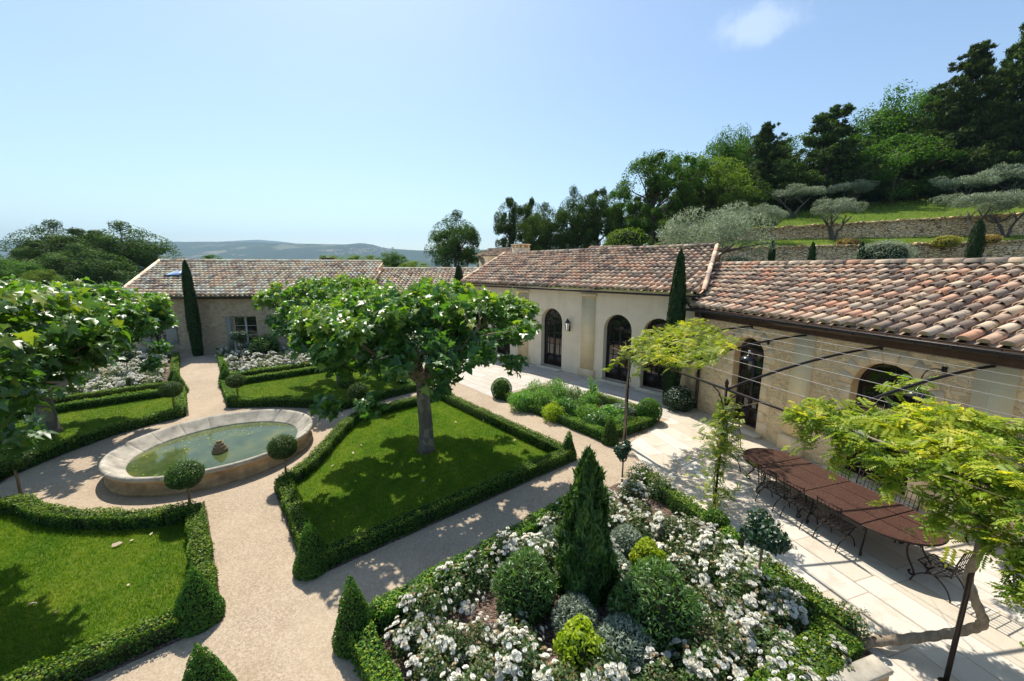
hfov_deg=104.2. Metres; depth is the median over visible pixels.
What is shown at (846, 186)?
olive tree
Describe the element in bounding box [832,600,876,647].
rose bush
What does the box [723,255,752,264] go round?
shrub
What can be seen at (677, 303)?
cypress
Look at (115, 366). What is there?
rose bush
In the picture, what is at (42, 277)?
tree
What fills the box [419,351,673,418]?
paving
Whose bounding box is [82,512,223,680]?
bed soil
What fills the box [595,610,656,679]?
santolina
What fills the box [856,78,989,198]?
tree
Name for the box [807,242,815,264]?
cypress
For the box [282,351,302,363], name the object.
rose bush
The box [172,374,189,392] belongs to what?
cone topiary
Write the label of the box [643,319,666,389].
door
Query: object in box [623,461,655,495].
rose bush
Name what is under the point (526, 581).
shrub
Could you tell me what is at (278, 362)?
rose bush
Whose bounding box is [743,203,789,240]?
olive tree
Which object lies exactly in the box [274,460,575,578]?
bed soil
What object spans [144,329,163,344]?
standard rose
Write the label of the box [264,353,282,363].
rose bush
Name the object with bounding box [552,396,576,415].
herb
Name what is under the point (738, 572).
rose bush
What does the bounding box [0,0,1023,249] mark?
sky
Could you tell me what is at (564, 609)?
santolina
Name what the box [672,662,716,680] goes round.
rose bush
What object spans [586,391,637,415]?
box hedge
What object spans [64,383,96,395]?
rose bush
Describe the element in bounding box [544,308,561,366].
door
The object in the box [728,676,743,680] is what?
rose bush
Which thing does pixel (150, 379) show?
rose bush
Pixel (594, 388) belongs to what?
fennel
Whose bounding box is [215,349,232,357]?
rose bush
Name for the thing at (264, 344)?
shrub
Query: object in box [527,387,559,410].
herb
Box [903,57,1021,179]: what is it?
pine tree
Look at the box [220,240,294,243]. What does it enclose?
distant mountain
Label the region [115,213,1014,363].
ground
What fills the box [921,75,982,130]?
tree
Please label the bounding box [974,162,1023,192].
olive tree
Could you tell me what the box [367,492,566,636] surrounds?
box hedge
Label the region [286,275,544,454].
plane tree
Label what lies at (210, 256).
tree
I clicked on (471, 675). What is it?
rose bush
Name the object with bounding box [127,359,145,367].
rose bush
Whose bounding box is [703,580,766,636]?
rose bush
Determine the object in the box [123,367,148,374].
rose bush
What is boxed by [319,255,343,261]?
tree
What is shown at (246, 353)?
rose bush
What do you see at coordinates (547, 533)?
santolina
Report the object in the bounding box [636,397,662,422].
box ball
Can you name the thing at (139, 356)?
rose bush
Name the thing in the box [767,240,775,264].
cypress
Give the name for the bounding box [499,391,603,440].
box hedge
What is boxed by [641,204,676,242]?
tree
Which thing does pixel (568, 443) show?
cone topiary
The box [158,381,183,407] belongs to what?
topiary tree
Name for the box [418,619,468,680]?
rose bush
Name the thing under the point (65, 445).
box hedge
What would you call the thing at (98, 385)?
rose bush
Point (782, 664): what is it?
rose bush
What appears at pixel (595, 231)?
tree
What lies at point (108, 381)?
rose bush
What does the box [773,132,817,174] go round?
tree
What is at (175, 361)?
box hedge
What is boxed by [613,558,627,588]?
rose bush
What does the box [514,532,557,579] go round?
rose bush
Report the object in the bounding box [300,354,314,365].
rose bush
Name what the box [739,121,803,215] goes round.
pine tree
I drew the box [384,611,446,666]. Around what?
rose bush
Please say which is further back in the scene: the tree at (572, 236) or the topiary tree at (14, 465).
the tree at (572, 236)
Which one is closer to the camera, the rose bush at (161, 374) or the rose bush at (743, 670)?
the rose bush at (743, 670)
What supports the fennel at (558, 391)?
on the flower bed at (579, 398)
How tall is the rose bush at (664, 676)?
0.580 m
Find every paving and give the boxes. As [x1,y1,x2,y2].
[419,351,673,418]
[630,407,1023,680]
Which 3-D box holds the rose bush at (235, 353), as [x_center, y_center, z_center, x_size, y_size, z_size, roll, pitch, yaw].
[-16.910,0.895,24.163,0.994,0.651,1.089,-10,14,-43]
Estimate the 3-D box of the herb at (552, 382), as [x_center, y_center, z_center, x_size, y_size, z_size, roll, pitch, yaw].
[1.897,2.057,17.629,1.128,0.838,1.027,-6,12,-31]
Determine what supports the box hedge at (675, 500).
on the flower bed at (492, 611)
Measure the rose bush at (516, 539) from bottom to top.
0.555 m
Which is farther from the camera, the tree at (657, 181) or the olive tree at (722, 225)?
the tree at (657, 181)
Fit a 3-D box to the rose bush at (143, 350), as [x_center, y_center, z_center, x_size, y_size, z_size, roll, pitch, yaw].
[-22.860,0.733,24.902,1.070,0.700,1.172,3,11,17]
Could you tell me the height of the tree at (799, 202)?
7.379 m
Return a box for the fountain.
[99,409,312,496]
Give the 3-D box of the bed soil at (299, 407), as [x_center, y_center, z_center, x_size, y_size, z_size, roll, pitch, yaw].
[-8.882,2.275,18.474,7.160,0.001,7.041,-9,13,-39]
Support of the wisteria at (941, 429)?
attached to the pergola
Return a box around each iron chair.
[725,429,752,471]
[755,464,789,511]
[780,477,818,529]
[812,495,856,552]
[828,457,852,479]
[856,469,883,493]
[891,487,920,542]
[909,552,971,603]
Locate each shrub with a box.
[80,372,98,384]
[248,333,279,358]
[489,545,558,626]
[604,227,652,248]
[605,554,709,655]
[663,385,697,411]
[702,507,730,537]
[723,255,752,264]
[836,238,860,244]
[853,239,921,264]
[930,235,963,246]
[985,234,1003,243]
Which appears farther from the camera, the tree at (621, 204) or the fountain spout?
the tree at (621, 204)
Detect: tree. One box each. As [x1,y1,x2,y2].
[0,219,86,273]
[0,255,74,285]
[0,274,179,436]
[0,280,131,463]
[0,446,37,494]
[7,241,71,274]
[15,243,139,287]
[17,227,150,281]
[21,269,68,286]
[61,219,184,283]
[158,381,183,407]
[162,458,205,502]
[202,254,221,258]
[224,373,246,395]
[251,271,389,384]
[265,433,299,472]
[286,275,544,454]
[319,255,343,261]
[337,255,364,261]
[337,376,356,397]
[347,382,369,399]
[358,255,379,261]
[377,250,408,269]
[398,261,430,269]
[424,209,481,269]
[471,250,483,269]
[493,197,526,247]
[515,197,544,250]
[516,201,571,252]
[554,186,595,251]
[575,186,620,250]
[601,187,639,245]
[616,149,693,244]
[621,210,661,245]
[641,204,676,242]
[655,200,776,258]
[656,151,713,237]
[656,196,720,240]
[676,154,761,234]
[698,172,778,215]
[699,124,755,212]
[708,207,749,241]
[729,123,757,171]
[731,166,846,209]
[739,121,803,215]
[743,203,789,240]
[770,183,826,218]
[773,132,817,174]
[775,102,896,210]
[798,153,909,205]
[809,196,869,239]
[825,179,879,210]
[839,102,931,201]
[848,133,968,202]
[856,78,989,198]
[874,39,1023,201]
[902,156,977,189]
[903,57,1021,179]
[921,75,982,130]
[925,22,1023,196]
[927,188,1023,237]
[928,168,1001,201]
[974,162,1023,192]
[975,190,1023,237]
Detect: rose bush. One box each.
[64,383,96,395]
[87,381,114,391]
[89,374,116,383]
[90,367,106,374]
[91,377,116,387]
[97,367,129,379]
[107,363,130,371]
[109,372,127,380]
[110,373,141,387]
[113,370,149,387]
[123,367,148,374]
[124,362,140,369]
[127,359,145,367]
[128,354,147,362]
[131,351,147,359]
[137,376,163,384]
[138,348,150,353]
[140,372,161,382]
[141,369,165,380]
[148,349,170,358]
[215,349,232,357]
[217,347,232,353]
[224,350,243,358]
[224,355,246,363]
[228,361,242,371]
[233,363,256,371]
[234,342,249,354]
[241,350,255,361]
[246,358,263,369]
[248,352,267,361]
[253,360,272,368]
[264,351,280,358]
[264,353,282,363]
[265,355,286,365]
[268,361,282,367]
[276,350,289,357]
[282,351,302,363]
[287,356,307,367]
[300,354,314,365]
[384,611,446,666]
[396,581,455,634]
[404,644,460,680]
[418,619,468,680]
[430,561,484,617]
[440,662,493,680]
[450,611,497,676]
[461,550,498,595]
[461,641,511,680]
[482,527,521,574]
[490,625,549,680]
[492,611,547,669]
[500,531,539,562]
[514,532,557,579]
[532,648,588,680]
[537,510,563,530]
[578,640,634,680]
[606,495,626,528]
[607,498,627,533]
[608,489,619,503]
[608,537,623,552]
[613,478,650,504]
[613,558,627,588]
[616,509,661,540]
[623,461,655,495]
[627,646,678,680]
[628,497,658,522]
[642,472,676,503]
[644,511,685,545]
[656,532,699,574]
[661,633,737,680]
[662,512,704,548]
[667,553,703,591]
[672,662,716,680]
[675,522,716,566]
[682,517,718,536]
[687,580,722,624]
[689,529,748,579]
[691,546,735,588]
[691,608,756,677]
[700,554,777,610]
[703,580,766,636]
[724,611,795,660]
[725,638,768,680]
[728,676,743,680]
[734,546,784,583]
[749,636,812,678]
[755,575,805,630]
[759,588,816,642]
[768,666,820,680]
[803,633,853,671]
[805,655,845,680]
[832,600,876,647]
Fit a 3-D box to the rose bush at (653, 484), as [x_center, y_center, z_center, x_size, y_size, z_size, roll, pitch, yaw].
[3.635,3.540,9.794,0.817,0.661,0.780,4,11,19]
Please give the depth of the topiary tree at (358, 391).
14.59 m
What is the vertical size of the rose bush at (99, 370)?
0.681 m
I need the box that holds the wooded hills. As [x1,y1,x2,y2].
[0,240,598,271]
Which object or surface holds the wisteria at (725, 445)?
attached to the pergola
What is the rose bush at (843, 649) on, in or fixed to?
on the flower bed at (492, 611)
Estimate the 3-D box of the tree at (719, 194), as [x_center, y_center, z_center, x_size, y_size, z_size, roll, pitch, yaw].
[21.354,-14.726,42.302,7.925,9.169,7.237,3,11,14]
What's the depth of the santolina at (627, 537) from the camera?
7.73 m
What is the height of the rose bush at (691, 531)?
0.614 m
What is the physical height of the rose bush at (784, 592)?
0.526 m
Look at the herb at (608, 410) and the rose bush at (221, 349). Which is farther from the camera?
the rose bush at (221, 349)
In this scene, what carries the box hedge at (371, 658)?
on the flower bed at (492, 611)
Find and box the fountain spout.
[211,440,227,453]
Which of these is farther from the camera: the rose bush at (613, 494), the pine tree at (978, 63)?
the pine tree at (978, 63)
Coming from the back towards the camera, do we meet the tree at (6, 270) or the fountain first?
the tree at (6, 270)
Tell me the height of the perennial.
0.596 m
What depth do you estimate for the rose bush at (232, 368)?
21.34 m
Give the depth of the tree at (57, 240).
56.68 m
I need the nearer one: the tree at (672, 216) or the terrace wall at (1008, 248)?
the terrace wall at (1008, 248)
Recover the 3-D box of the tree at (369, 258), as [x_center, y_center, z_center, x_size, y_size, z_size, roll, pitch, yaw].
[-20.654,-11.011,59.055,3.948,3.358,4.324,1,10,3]
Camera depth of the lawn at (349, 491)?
11.11 m
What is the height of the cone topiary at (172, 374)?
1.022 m
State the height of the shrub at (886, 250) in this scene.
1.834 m
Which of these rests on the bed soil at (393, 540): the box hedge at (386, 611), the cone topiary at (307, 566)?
the cone topiary at (307, 566)
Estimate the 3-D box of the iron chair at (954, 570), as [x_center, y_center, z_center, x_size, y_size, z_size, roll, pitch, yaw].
[7.540,3.906,6.951,0.481,0.984,0.601,-4,11,-19]
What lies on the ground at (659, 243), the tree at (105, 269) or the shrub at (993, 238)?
the tree at (105, 269)
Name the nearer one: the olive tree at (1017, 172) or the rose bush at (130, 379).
the rose bush at (130, 379)
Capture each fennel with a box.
[549,376,567,403]
[566,397,586,416]
[580,387,599,406]
[587,376,596,397]
[604,408,627,424]
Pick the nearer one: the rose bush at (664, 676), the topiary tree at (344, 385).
the rose bush at (664, 676)
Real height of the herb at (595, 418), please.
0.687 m
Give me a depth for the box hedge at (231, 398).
16.83 m
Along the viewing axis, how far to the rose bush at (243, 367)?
20.75 m
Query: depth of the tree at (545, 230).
45.47 m
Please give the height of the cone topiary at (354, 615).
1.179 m
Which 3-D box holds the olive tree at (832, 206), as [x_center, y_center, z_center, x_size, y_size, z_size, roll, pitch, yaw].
[27.138,-10.353,33.743,3.650,3.868,4.556,4,11,19]
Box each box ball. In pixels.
[491,377,511,399]
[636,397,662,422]
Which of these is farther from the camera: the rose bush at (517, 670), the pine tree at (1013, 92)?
the pine tree at (1013, 92)
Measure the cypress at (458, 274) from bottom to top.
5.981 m
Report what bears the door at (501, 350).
in the stucco wing at (603, 323)
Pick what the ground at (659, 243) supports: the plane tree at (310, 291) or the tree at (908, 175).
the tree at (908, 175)
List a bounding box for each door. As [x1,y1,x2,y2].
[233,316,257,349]
[497,339,509,354]
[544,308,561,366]
[605,315,631,381]
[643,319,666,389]
[734,338,763,428]
[845,363,922,494]
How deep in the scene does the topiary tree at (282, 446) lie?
10.12 m
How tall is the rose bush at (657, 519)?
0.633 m
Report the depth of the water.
12.06 m
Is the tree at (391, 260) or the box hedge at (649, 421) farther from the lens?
the tree at (391, 260)
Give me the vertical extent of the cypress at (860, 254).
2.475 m
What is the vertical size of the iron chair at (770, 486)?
0.984 m
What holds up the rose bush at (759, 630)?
on the flower bed at (492, 611)
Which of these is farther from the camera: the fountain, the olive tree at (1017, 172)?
the olive tree at (1017, 172)
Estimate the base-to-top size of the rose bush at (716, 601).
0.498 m
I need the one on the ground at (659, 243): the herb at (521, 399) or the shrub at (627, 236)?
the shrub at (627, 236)
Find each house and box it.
[120,258,516,352]
[475,247,525,285]
[581,245,633,289]
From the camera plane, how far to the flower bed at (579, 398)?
16.88 m
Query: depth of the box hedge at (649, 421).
13.63 m
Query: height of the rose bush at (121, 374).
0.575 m
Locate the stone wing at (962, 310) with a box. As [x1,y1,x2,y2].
[685,257,1023,548]
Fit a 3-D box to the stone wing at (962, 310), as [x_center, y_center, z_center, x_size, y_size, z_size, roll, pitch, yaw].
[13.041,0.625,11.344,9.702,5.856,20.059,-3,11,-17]
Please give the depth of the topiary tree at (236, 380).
16.36 m
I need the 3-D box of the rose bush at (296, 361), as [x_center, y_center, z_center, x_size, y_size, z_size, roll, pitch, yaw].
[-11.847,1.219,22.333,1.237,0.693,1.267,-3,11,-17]
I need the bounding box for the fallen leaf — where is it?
[112,541,122,546]
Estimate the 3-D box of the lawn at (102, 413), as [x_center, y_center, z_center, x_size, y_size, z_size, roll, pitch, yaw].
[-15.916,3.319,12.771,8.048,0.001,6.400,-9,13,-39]
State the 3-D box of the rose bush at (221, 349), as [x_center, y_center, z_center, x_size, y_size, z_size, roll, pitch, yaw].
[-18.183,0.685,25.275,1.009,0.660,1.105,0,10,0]
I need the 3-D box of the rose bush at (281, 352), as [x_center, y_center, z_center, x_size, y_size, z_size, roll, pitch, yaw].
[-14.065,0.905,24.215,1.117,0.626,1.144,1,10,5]
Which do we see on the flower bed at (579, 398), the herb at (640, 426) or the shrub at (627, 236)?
the herb at (640, 426)
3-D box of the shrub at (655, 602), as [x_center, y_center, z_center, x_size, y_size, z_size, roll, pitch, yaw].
[2.157,3.993,6.100,1.387,1.207,1.272,-5,11,-24]
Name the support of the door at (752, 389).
in the stone wing at (962, 310)
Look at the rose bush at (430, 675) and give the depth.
5.31 m
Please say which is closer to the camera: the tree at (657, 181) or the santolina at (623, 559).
the santolina at (623, 559)
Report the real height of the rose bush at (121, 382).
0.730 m
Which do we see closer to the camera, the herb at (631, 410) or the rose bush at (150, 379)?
the herb at (631, 410)
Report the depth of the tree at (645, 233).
47.66 m
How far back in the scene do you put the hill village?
3185.50 m
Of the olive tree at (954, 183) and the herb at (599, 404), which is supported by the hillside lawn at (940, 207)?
the olive tree at (954, 183)
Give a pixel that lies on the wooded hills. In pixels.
(241, 250)
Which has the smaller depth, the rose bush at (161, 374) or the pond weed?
the pond weed
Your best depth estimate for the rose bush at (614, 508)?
8.93 m
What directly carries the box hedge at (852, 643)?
on the flower bed at (492, 611)
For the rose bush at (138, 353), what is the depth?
23.16 m
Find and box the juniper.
[552,444,622,611]
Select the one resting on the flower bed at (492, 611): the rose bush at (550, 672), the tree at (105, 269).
the rose bush at (550, 672)
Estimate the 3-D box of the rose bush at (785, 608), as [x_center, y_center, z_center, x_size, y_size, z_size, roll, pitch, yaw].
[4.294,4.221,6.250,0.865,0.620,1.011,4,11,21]
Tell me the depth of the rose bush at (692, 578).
7.07 m
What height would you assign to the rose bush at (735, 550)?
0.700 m
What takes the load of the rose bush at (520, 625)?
on the flower bed at (492, 611)
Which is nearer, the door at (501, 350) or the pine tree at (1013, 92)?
the door at (501, 350)
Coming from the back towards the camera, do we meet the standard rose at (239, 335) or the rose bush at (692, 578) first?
the standard rose at (239, 335)
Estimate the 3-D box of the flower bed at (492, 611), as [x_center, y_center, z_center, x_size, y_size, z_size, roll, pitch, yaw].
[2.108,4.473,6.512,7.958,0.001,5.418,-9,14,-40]
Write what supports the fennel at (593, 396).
on the flower bed at (579, 398)
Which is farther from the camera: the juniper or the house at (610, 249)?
the house at (610, 249)
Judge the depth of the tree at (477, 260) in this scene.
56.60 m
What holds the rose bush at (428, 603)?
on the flower bed at (492, 611)
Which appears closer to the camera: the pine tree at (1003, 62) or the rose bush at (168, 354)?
the rose bush at (168, 354)
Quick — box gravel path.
[0,353,894,680]
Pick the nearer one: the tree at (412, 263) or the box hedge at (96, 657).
the box hedge at (96, 657)
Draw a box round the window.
[155,329,167,342]
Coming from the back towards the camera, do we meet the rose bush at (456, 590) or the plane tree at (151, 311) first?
the plane tree at (151, 311)
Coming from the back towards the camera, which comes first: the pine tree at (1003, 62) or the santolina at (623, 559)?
the pine tree at (1003, 62)
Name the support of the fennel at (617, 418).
on the flower bed at (579, 398)
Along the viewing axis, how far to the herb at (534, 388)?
16.86 m
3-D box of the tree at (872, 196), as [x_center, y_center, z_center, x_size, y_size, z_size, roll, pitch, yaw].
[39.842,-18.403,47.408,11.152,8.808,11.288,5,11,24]
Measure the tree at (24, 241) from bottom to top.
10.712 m
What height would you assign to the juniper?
2.832 m
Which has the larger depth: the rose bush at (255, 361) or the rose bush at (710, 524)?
the rose bush at (255, 361)
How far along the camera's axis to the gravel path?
8.32 m
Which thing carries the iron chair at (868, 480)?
on the paving at (874, 577)
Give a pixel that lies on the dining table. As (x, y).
(851, 499)
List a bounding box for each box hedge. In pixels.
[0,386,187,480]
[0,492,220,680]
[23,352,180,407]
[216,348,349,376]
[219,360,415,409]
[273,391,572,570]
[348,621,403,680]
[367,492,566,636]
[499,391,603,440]
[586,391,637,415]
[615,415,653,437]
[636,467,710,521]
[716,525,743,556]
[738,615,865,680]
[766,561,857,633]
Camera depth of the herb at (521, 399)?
15.66 m
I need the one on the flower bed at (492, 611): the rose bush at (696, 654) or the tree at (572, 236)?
the rose bush at (696, 654)
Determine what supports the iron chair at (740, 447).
on the paving at (874, 577)
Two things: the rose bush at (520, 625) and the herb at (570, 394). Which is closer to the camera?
the rose bush at (520, 625)
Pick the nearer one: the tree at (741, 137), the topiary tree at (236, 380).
the topiary tree at (236, 380)
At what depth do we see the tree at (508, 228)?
49.42 m
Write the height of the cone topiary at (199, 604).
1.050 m
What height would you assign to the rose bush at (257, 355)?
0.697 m
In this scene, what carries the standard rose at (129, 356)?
on the flower bed at (166, 372)
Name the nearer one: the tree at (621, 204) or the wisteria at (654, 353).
the wisteria at (654, 353)
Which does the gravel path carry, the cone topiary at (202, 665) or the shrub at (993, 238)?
the cone topiary at (202, 665)
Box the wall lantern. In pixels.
[565,318,569,330]
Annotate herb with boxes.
[507,389,537,411]
[523,379,546,393]
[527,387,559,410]
[542,400,564,422]
[543,377,569,395]
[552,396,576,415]
[563,385,586,403]
[571,402,605,419]
[574,396,602,407]
[582,410,608,428]
[600,404,623,416]
[614,402,635,416]
[619,415,646,431]
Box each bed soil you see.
[0,401,188,482]
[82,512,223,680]
[220,387,415,410]
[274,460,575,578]
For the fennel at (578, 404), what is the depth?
15.21 m
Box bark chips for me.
[380,480,866,679]
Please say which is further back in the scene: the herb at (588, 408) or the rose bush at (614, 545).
the herb at (588, 408)
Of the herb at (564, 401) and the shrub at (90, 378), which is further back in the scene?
the shrub at (90, 378)
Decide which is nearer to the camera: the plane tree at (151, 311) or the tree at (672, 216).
the plane tree at (151, 311)
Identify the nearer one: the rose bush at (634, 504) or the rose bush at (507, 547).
the rose bush at (507, 547)
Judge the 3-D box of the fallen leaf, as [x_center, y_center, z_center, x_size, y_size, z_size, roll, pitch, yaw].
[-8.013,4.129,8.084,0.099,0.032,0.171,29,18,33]
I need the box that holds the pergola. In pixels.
[623,318,1023,680]
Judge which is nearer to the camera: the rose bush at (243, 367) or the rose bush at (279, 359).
the rose bush at (243, 367)
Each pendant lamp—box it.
[739,341,769,360]
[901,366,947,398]
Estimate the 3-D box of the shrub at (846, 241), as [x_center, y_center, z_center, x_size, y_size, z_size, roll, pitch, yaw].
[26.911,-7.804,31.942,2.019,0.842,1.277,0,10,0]
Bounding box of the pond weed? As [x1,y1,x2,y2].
[133,425,292,475]
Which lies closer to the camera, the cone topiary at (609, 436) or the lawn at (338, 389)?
the cone topiary at (609, 436)
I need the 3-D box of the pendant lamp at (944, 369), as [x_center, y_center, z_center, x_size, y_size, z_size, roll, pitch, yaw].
[9.002,0.890,8.627,1.013,0.580,0.530,-3,11,-17]
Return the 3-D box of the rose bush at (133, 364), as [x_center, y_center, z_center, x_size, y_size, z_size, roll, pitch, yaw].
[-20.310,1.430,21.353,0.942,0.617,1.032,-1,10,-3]
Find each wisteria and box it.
[601,318,744,441]
[684,392,755,509]
[723,371,1023,649]
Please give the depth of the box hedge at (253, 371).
21.36 m
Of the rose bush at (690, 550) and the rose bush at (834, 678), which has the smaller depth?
the rose bush at (834, 678)
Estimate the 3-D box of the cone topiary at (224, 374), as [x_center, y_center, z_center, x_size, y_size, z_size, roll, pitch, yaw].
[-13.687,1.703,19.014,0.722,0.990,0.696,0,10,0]
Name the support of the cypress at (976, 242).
on the ground at (659, 243)
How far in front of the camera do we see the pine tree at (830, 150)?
42.11 m
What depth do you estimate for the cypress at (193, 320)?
24.91 m
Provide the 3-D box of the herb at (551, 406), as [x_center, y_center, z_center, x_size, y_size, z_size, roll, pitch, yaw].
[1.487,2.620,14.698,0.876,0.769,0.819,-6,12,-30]
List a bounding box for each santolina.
[536,525,562,563]
[549,591,599,638]
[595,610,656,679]
[610,522,642,559]
[613,547,630,588]
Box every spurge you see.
[553,612,605,677]
[628,536,666,567]
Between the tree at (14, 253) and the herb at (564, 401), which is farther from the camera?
the tree at (14, 253)
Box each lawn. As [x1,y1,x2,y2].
[0,397,174,448]
[0,515,187,680]
[233,371,403,398]
[295,402,547,542]
[713,235,1023,247]
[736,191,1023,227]
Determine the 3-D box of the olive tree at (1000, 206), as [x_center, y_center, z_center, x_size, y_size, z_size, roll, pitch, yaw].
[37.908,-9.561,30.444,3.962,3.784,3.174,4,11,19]
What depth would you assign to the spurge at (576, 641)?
5.47 m
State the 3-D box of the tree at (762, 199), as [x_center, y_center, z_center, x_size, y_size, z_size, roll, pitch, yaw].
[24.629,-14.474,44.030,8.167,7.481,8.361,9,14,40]
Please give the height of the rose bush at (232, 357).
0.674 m
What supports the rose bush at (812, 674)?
on the flower bed at (492, 611)
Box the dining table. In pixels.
[742,448,948,574]
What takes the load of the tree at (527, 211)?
on the ground at (659, 243)
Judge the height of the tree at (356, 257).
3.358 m
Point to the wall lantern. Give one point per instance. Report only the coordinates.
(567, 325)
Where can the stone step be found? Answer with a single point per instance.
(871, 667)
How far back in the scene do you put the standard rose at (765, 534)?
6.44 m
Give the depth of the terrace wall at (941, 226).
33.24 m
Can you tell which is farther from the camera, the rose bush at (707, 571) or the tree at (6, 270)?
the tree at (6, 270)
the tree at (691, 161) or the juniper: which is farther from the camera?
the tree at (691, 161)
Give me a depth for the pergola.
7.91 m
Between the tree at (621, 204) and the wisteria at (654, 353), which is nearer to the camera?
the wisteria at (654, 353)
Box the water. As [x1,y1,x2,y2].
[126,422,296,476]
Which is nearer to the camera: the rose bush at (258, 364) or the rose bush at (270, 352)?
the rose bush at (258, 364)
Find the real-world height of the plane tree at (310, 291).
5.453 m
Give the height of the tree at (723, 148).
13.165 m
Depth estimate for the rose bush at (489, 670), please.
5.26 m
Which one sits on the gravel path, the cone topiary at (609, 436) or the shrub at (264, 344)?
the cone topiary at (609, 436)
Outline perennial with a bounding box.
[737,558,784,600]
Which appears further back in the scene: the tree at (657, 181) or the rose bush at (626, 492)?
the tree at (657, 181)
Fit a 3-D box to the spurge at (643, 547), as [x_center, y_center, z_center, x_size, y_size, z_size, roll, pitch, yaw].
[2.498,3.999,7.388,0.699,0.705,0.657,0,10,0]
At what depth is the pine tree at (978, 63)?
39.35 m
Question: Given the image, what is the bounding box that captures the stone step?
[812,654,892,680]
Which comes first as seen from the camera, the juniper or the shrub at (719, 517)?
the juniper
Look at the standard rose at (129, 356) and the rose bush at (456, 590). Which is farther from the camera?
the standard rose at (129, 356)
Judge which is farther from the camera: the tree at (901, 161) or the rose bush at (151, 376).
the tree at (901, 161)
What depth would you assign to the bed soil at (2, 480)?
12.54 m
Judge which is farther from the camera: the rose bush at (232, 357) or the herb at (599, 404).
the rose bush at (232, 357)
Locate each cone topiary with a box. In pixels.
[167,367,184,381]
[171,564,226,638]
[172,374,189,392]
[182,642,237,680]
[218,361,228,379]
[218,366,230,386]
[292,520,329,580]
[331,575,377,659]
[562,430,576,461]
[600,414,618,445]
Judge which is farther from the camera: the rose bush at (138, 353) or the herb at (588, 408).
the rose bush at (138, 353)
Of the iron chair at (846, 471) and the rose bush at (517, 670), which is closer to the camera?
the rose bush at (517, 670)
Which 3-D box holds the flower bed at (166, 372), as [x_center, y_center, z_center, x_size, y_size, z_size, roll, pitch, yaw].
[-22.023,2.010,19.864,8.400,0.001,9.600,-9,13,-39]
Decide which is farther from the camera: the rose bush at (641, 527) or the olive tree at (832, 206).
the olive tree at (832, 206)
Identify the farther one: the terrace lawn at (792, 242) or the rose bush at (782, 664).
the terrace lawn at (792, 242)
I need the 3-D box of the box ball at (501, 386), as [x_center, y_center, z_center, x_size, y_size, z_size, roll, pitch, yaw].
[-0.457,2.047,17.332,0.961,0.902,0.947,0,10,0]
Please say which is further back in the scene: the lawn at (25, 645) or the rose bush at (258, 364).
the rose bush at (258, 364)
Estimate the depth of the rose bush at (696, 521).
8.18 m
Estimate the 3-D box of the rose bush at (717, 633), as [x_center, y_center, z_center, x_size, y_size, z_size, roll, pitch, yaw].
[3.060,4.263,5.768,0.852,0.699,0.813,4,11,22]
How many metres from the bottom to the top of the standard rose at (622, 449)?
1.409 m
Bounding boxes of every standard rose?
[115,349,136,369]
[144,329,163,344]
[229,330,248,358]
[613,439,631,481]
[738,506,792,569]
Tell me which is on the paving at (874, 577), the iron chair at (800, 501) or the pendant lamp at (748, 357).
the iron chair at (800, 501)
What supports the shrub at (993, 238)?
on the terrace wall at (1008, 248)
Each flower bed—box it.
[108,354,170,382]
[357,478,882,680]
[515,385,654,421]
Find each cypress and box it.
[81,266,95,284]
[181,259,203,355]
[454,264,462,285]
[662,249,686,405]
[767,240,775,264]
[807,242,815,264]
[855,241,865,264]
[963,219,986,264]
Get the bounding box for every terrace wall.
[717,212,1023,246]
[718,240,1023,264]
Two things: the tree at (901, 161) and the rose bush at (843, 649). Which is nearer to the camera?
the rose bush at (843, 649)
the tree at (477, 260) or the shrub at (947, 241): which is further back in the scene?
the tree at (477, 260)
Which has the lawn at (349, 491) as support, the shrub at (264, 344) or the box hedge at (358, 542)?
the box hedge at (358, 542)
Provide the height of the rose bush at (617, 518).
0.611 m
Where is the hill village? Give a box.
[334,247,394,254]
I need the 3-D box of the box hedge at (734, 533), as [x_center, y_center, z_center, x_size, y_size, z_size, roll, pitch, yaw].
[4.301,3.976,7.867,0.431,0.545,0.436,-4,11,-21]
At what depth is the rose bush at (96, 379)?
18.61 m
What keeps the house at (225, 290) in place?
on the ground at (659, 243)
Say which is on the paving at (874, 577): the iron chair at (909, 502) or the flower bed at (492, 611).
the iron chair at (909, 502)
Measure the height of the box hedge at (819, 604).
0.508 m
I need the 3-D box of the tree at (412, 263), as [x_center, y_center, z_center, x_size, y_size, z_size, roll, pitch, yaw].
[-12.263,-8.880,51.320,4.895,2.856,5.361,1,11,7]
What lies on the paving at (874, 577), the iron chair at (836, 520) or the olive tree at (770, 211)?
the iron chair at (836, 520)
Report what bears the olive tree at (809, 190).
on the hillside lawn at (940, 207)
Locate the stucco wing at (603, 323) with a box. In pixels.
[460,243,721,395]
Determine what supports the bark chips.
on the flower bed at (492, 611)

